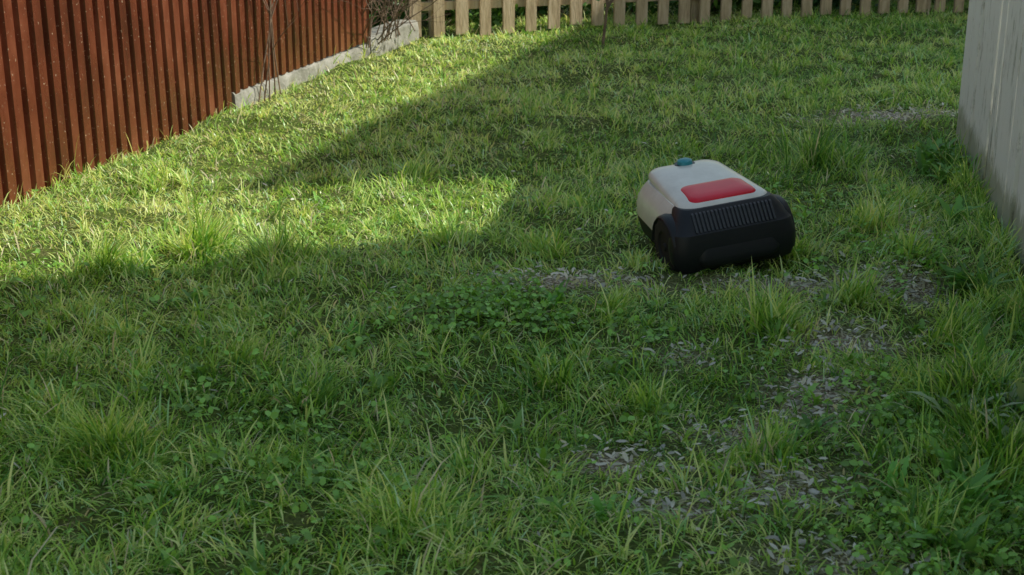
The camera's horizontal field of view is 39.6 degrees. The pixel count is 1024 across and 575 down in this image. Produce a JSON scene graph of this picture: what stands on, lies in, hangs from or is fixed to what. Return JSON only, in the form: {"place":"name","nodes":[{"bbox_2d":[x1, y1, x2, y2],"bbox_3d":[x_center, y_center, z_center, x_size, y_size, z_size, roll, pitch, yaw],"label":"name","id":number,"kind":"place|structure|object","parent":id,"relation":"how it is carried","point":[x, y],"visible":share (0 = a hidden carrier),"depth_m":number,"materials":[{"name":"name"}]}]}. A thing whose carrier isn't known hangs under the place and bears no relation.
{"place":"outdoors","nodes":[
{"label":"outdoors","id":0,"kind":"place"},
{"bbox_2d":[0,0,1023,574],"bbox_3d":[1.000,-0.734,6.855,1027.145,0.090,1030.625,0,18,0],"label":"ground","id":1,"kind":"structure","parent":0,"point":[672,282],"depth_m":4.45,"materials":[{"name":"green plant"}]},
{"bbox_2d":[1,377,36,400],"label":"weed plant","id":2,"kind":"object","parent":1,"relation":"on","point":[32,382],"visible":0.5,"depth_m":3.70,"materials":[{"name":"green plant"}]},
{"bbox_2d":[130,243,164,260],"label":"weed plant","id":3,"kind":"object","parent":1,"relation":"on","point":[152,250],"visible":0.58,"depth_m":4.89,"materials":[{"name":"green plant"}]},
{"bbox_2d":[131,478,194,495],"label":"weed plant","id":4,"kind":"object","parent":1,"relation":"on","point":[178,492],"visible":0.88,"depth_m":3.13,"materials":[{"name":"green plant"}]},
{"bbox_2d":[155,231,183,242],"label":"weed plant","id":5,"kind":"object","parent":1,"relation":"on","point":[167,237],"visible":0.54,"depth_m":5.08,"materials":[{"name":"green plant"}]},
{"bbox_2d":[161,549,189,573],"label":"weed plant","id":6,"kind":"object","parent":1,"relation":"on","point":[166,555],"visible":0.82,"depth_m":2.83,"materials":[{"name":"green plant"}]},
{"bbox_2d":[171,221,187,232],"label":"weed plant","id":7,"kind":"object","parent":1,"relation":"on","point":[177,229],"visible":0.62,"depth_m":5.24,"materials":[{"name":"green plant"}]},
{"bbox_2d":[0,0,369,208],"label":"red metal fence","id":8,"kind":"object","parent":1,"relation":"on","point":[102,79],"visible":0.82,"depth_m":6.38,"materials":[{"name":"metal"}]},
{"bbox_2d":[175,287,210,305],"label":"weed plant","id":9,"kind":"object","parent":1,"relation":"on","point":[195,295],"visible":0.81,"depth_m":4.44,"materials":[{"name":"green plant"}]},
{"bbox_2d":[184,362,208,376],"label":"weed plant","id":10,"kind":"object","parent":1,"relation":"on","point":[201,368],"visible":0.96,"depth_m":3.81,"materials":[{"name":"green plant"}]},
{"bbox_2d":[222,324,247,342],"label":"weed plant","id":11,"kind":"object","parent":1,"relation":"on","point":[234,329],"visible":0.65,"depth_m":4.08,"materials":[{"name":"green plant"}]},
{"bbox_2d":[227,546,266,574],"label":"weed plant","id":12,"kind":"object","parent":1,"relation":"on","point":[253,563],"visible":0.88,"depth_m":2.81,"materials":[{"name":"green plant"}]},
{"bbox_2d":[240,370,268,388],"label":"weed plant","id":13,"kind":"object","parent":1,"relation":"on","point":[259,377],"visible":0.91,"depth_m":3.77,"materials":[{"name":"green plant"}]},
{"bbox_2d":[226,532,287,569],"bbox_3d":[-0.510,0.532,2.855,0.115,0.057,0.103,13,22,34],"label":"weed plant","id":14,"kind":"object","parent":1,"relation":"on","point":[260,550],"visible":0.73,"depth_m":2.87,"materials":[{"name":"green plant"}]},
{"bbox_2d":[255,283,278,296],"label":"weed plant","id":15,"kind":"object","parent":1,"relation":"on","point":[263,290],"visible":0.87,"depth_m":4.46,"materials":[{"name":"green plant"}]},
{"bbox_2d":[269,299,305,313],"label":"weed plant","id":16,"kind":"object","parent":1,"relation":"on","point":[290,302],"visible":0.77,"depth_m":4.33,"materials":[{"name":"green plant"}]},
{"bbox_2d":[258,0,358,103],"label":"climbing plant","id":17,"kind":"object","parent":1,"relation":"on","point":[270,12],"visible":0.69,"depth_m":7.56,"materials":[{"name":"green plant"}]},
{"bbox_2d":[309,191,338,208],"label":"weed plant","id":18,"kind":"object","parent":1,"relation":"on","point":[321,201],"visible":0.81,"depth_m":5.60,"materials":[{"name":"green plant"}]},
{"bbox_2d":[231,19,418,108],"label":"concrete plinth","id":19,"kind":"structure","parent":1,"relation":"on","point":[354,53],"depth_m":8.51,"materials":[{"name":"grey concrete"}]},
{"bbox_2d":[335,314,365,338],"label":"weed plant","id":20,"kind":"object","parent":1,"relation":"on","point":[356,329],"visible":0.8,"depth_m":4.15,"materials":[{"name":"green plant"}]},
{"bbox_2d":[332,337,377,357],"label":"weed plant","id":21,"kind":"object","parent":1,"relation":"on","point":[350,348],"visible":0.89,"depth_m":4.01,"materials":[{"name":"green plant"}]},
{"bbox_2d":[365,368,392,394],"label":"weed plant","id":22,"kind":"object","parent":1,"relation":"on","point":[380,379],"visible":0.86,"depth_m":3.80,"materials":[{"name":"green plant"}]},
{"bbox_2d":[363,369,400,386],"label":"weed plant","id":23,"kind":"object","parent":1,"relation":"on","point":[391,375],"visible":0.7,"depth_m":3.84,"materials":[{"name":"green plant"}]},
{"bbox_2d":[369,0,408,26],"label":"shrub","id":24,"kind":"object","parent":1,"relation":"on","point":[403,14],"visible":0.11,"depth_m":10.23,"materials":[{"name":"green plant"}]},
{"bbox_2d":[326,0,454,51],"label":"bare shrub","id":25,"kind":"object","parent":1,"relation":"on","point":[384,12],"visible":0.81,"depth_m":9.06,"materials":[{"name":"brown plant"}]},
{"bbox_2d":[374,0,525,32],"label":"shrub","id":26,"kind":"object","parent":1,"relation":"on","point":[497,20],"visible":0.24,"depth_m":10.36,"materials":[{"name":"green plant"}]},
{"bbox_2d":[0,99,1003,574],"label":"leaf litter","id":27,"kind":"object","parent":1,"relation":"on","point":[766,477],"visible":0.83,"depth_m":3.62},
{"bbox_2d":[493,409,527,439],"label":"weed plant","id":28,"kind":"object","parent":1,"relation":"on","point":[518,420],"visible":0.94,"depth_m":3.56,"materials":[{"name":"green plant"}]},
{"bbox_2d":[0,173,1023,574],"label":"clover","id":29,"kind":"object","parent":1,"relation":"on","point":[480,307],"visible":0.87,"depth_m":3.54,"materials":[{"name":"green plant"}]},
{"bbox_2d":[470,6,569,18],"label":"shrub","id":30,"kind":"object","parent":1,"relation":"on","point":[542,9],"visible":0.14,"depth_m":10.90,"materials":[{"name":"green plant"}]},
{"bbox_2d":[507,345,559,372],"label":"weed plant","id":31,"kind":"object","parent":1,"relation":"on","point":[526,365],"visible":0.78,"depth_m":3.94,"materials":[{"name":"green plant"}]},
{"bbox_2d":[535,444,565,469],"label":"weed plant","id":32,"kind":"object","parent":1,"relation":"on","point":[543,454],"visible":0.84,"depth_m":3.34,"materials":[{"name":"green plant"}]},
{"bbox_2d":[540,279,565,308],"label":"weed plant","id":33,"kind":"object","parent":1,"relation":"on","point":[558,298],"visible":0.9,"depth_m":4.38,"materials":[{"name":"green plant"}]},
{"bbox_2d":[540,495,568,523],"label":"weed plant","id":34,"kind":"object","parent":1,"relation":"on","point":[544,509],"visible":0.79,"depth_m":3.07,"materials":[{"name":"green plant"}]},
{"bbox_2d":[583,0,613,47],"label":"sapling","id":35,"kind":"object","parent":1,"relation":"on","point":[608,3],"visible":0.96,"depth_m":9.37,"materials":[{"name":"brown plant"}]},
{"bbox_2d":[583,491,637,523],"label":"weed plant","id":36,"kind":"object","parent":1,"relation":"on","point":[596,504],"visible":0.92,"depth_m":3.06,"materials":[{"name":"green plant"}]},
{"bbox_2d":[560,0,678,15],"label":"shrub","id":37,"kind":"object","parent":1,"relation":"on","point":[652,8],"visible":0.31,"depth_m":10.96,"materials":[{"name":"green plant"}]},
{"bbox_2d":[603,360,640,381],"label":"weed plant","id":38,"kind":"object","parent":1,"relation":"on","point":[614,367],"visible":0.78,"depth_m":3.89,"materials":[{"name":"green plant"}]},
{"bbox_2d":[409,0,963,37],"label":"picket fence","id":39,"kind":"object","parent":1,"relation":"on","point":[697,10],"visible":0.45,"depth_m":10.28,"materials":[{"name":"brown wood"}]},
{"bbox_2d":[636,157,795,273],"bbox_3d":[0.677,-0.264,4.954,0.452,0.304,0.558,-11,20,-13],"label":"robotic lawn mower","id":40,"kind":"object","parent":1,"relation":"on","point":[696,216],"visible":0.98,"depth_m":4.75,"materials":[{"name":"black plastic"}]},
{"bbox_2d":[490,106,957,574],"bbox_3d":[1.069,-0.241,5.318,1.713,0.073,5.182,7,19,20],"label":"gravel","id":41,"kind":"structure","parent":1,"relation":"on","point":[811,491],"depth_m":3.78,"materials":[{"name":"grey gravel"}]},
{"bbox_2d":[672,0,780,14],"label":"shrub","id":42,"kind":"object","parent":1,"relation":"on","point":[737,4],"visible":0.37,"depth_m":11.09,"materials":[{"name":"green plant"}]},
{"bbox_2d":[752,318,780,338],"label":"weed plant","id":43,"kind":"object","parent":1,"relation":"on","point":[777,327],"visible":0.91,"depth_m":4.16,"materials":[{"name":"green plant"}]},
{"bbox_2d":[741,0,877,11],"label":"shrub","id":44,"kind":"object","parent":1,"relation":"on","point":[835,4],"visible":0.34,"depth_m":11.25,"materials":[{"name":"green plant"}]},
{"bbox_2d":[784,409,838,437],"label":"weed plant","id":45,"kind":"object","parent":1,"relation":"on","point":[807,420],"visible":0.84,"depth_m":3.54,"materials":[{"name":"green plant"}]},
{"bbox_2d":[795,381,831,407],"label":"weed plant","id":46,"kind":"object","parent":1,"relation":"on","point":[811,389],"visible":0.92,"depth_m":3.71,"materials":[{"name":"green plant"}]},
{"bbox_2d":[814,292,829,306],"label":"weed plant","id":47,"kind":"object","parent":1,"relation":"on","point":[823,302],"visible":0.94,"depth_m":4.43,"materials":[{"name":"green plant"}]},
{"bbox_2d":[840,352,873,367],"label":"weed plant","id":48,"kind":"object","parent":1,"relation":"on","point":[850,357],"visible":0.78,"depth_m":3.93,"materials":[{"name":"green plant"}]},
{"bbox_2d":[855,455,908,495],"bbox_3d":[0.833,0.432,3.189,0.137,0.077,0.157,0,18,0],"label":"weed plant","id":49,"kind":"object","parent":1,"relation":"on","point":[892,466],"visible":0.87,"depth_m":3.21,"materials":[{"name":"green plant"}]},
{"bbox_2d":[864,392,914,422],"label":"weed plant","id":50,"kind":"object","parent":1,"relation":"on","point":[890,406],"visible":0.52,"depth_m":3.64,"materials":[{"name":"green plant"}]},
{"bbox_2d":[878,436,904,455],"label":"weed plant","id":51,"kind":"object","parent":1,"relation":"on","point":[885,444],"visible":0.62,"depth_m":3.39,"materials":[{"name":"green plant"}]},
{"bbox_2d":[884,285,906,298],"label":"weed plant","id":52,"kind":"object","parent":1,"relation":"on","point":[900,293],"visible":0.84,"depth_m":4.55,"materials":[{"name":"green plant"}]},
{"bbox_2d":[907,318,926,334],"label":"weed plant","id":53,"kind":"object","parent":1,"relation":"on","point":[920,327],"visible":0.91,"depth_m":4.24,"materials":[{"name":"green plant"}]},
{"bbox_2d":[906,137,942,158],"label":"weed plant","id":54,"kind":"object","parent":1,"relation":"on","point":[930,143],"visible":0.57,"depth_m":6.43,"materials":[{"name":"green plant"}]},
{"bbox_2d":[915,145,935,174],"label":"weed plant","id":55,"kind":"object","parent":1,"relation":"on","point":[921,161],"visible":0.9,"depth_m":6.17,"materials":[{"name":"green plant"}]},
{"bbox_2d":[915,137,954,160],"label":"weed plant","id":56,"kind":"object","parent":1,"relation":"on","point":[929,154],"visible":0.71,"depth_m":6.39,"materials":[{"name":"green plant"}]},
{"bbox_2d":[921,248,949,265],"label":"weed plant","id":57,"kind":"object","parent":1,"relation":"on","point":[930,260],"visible":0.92,"depth_m":4.77,"materials":[{"name":"green plant"}]},
{"bbox_2d":[924,246,948,266],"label":"weed plant","id":58,"kind":"object","parent":1,"relation":"on","point":[941,256],"visible":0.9,"depth_m":4.76,"materials":[{"name":"green plant"}]},
{"bbox_2d":[926,137,962,152],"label":"weed plant","id":59,"kind":"object","parent":1,"relation":"on","point":[948,143],"visible":0.41,"depth_m":6.48,"materials":[{"name":"green plant"}]},
{"bbox_2d":[926,163,963,183],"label":"weed plant","id":60,"kind":"object","parent":1,"relation":"on","point":[942,173],"visible":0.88,"depth_m":5.94,"materials":[{"name":"green plant"}]},
{"bbox_2d":[928,152,965,176],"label":"weed plant","id":61,"kind":"object","parent":1,"relation":"on","point":[942,164],"visible":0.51,"depth_m":6.06,"materials":[{"name":"green plant"}]},
{"bbox_2d":[904,512,997,563],"bbox_3d":[0.910,0.512,2.943,0.178,0.103,0.174,-15,23,-37],"label":"weed plant","id":62,"kind":"object","parent":1,"relation":"on","point":[970,541],"visible":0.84,"depth_m":2.93,"materials":[{"name":"green plant"}]},
{"bbox_2d":[933,144,972,165],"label":"weed plant","id":63,"kind":"object","parent":1,"relation":"on","point":[952,160],"visible":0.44,"depth_m":6.28,"materials":[{"name":"green plant"}]},
{"bbox_2d":[925,433,989,479],"bbox_3d":[1.033,0.398,3.224,0.126,0.106,0.200,-3,19,-10],"label":"weed plant","id":64,"kind":"object","parent":1,"relation":"on","point":[944,454],"visible":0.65,"depth_m":3.25,"materials":[{"name":"green plant"}]},
{"bbox_2d":[938,261,978,293],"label":"weed plant","id":65,"kind":"object","parent":1,"relation":"on","point":[946,269],"visible":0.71,"depth_m":4.65,"materials":[{"name":"green plant"}]},
{"bbox_2d":[934,194,986,224],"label":"weed plant","id":66,"kind":"object","parent":1,"relation":"on","point":[958,207],"visible":0.79,"depth_m":5.26,"materials":[{"name":"green plant"}]},
{"bbox_2d":[905,391,1023,424],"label":"weed plant","id":67,"kind":"object","parent":1,"relation":"on","point":[944,399],"visible":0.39,"depth_m":3.51,"materials":[{"name":"green plant"}]},
{"bbox_2d":[930,351,1015,403],"bbox_3d":[1.187,0.253,3.641,0.233,0.127,0.190,13,22,34],"label":"weed plant","id":68,"kind":"object","parent":1,"relation":"on","point":[985,381],"visible":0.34,"depth_m":3.65,"materials":[{"name":"green plant"}]},
{"bbox_2d":[939,321,1009,363],"bbox_3d":[1.279,0.158,3.958,0.210,0.132,0.148,-13,23,-35],"label":"weed plant","id":69,"kind":"object","parent":1,"relation":"on","point":[985,330],"visible":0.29,"depth_m":3.97,"materials":[{"name":"green plant"}]},
{"bbox_2d":[948,461,1007,512],"bbox_3d":[1.015,0.448,3.098,0.121,0.102,0.154,0,18,0],"label":"weed plant","id":70,"kind":"object","parent":1,"relation":"on","point":[978,479],"visible":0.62,"depth_m":3.10,"materials":[{"name":"green plant"}]},
{"bbox_2d":[947,267,1010,299],"bbox_3d":[1.514,-0.009,4.550,0.221,0.111,0.190,-6,19,-17],"label":"weed plant","id":71,"kind":"object","parent":1,"relation":"on","point":[993,281],"visible":0.48,"depth_m":4.57,"materials":[{"name":"green plant"}]},
{"bbox_2d":[941,250,1023,291],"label":"weed plant","id":72,"kind":"object","parent":1,"relation":"on","point":[980,264],"visible":0.64,"depth_m":4.63,"materials":[{"name":"green plant"}]},
{"bbox_2d":[956,0,1023,263],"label":"white board fence","id":73,"kind":"object","parent":1,"relation":"on","point":[990,120],"visible":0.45,"depth_m":5.59,"materials":[{"name":"paint"}]},
{"bbox_2d":[975,404,1023,450],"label":"weed plant","id":74,"kind":"object","parent":1,"relation":"on","point":[1004,427],"visible":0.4,"depth_m":3.37,"materials":[{"name":"green plant"}]},
{"bbox_2d":[981,380,1023,425],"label":"weed plant","id":75,"kind":"object","parent":1,"relation":"on","point":[1019,390],"visible":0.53,"depth_m":3.57,"materials":[{"name":"green plant"}]}
]}

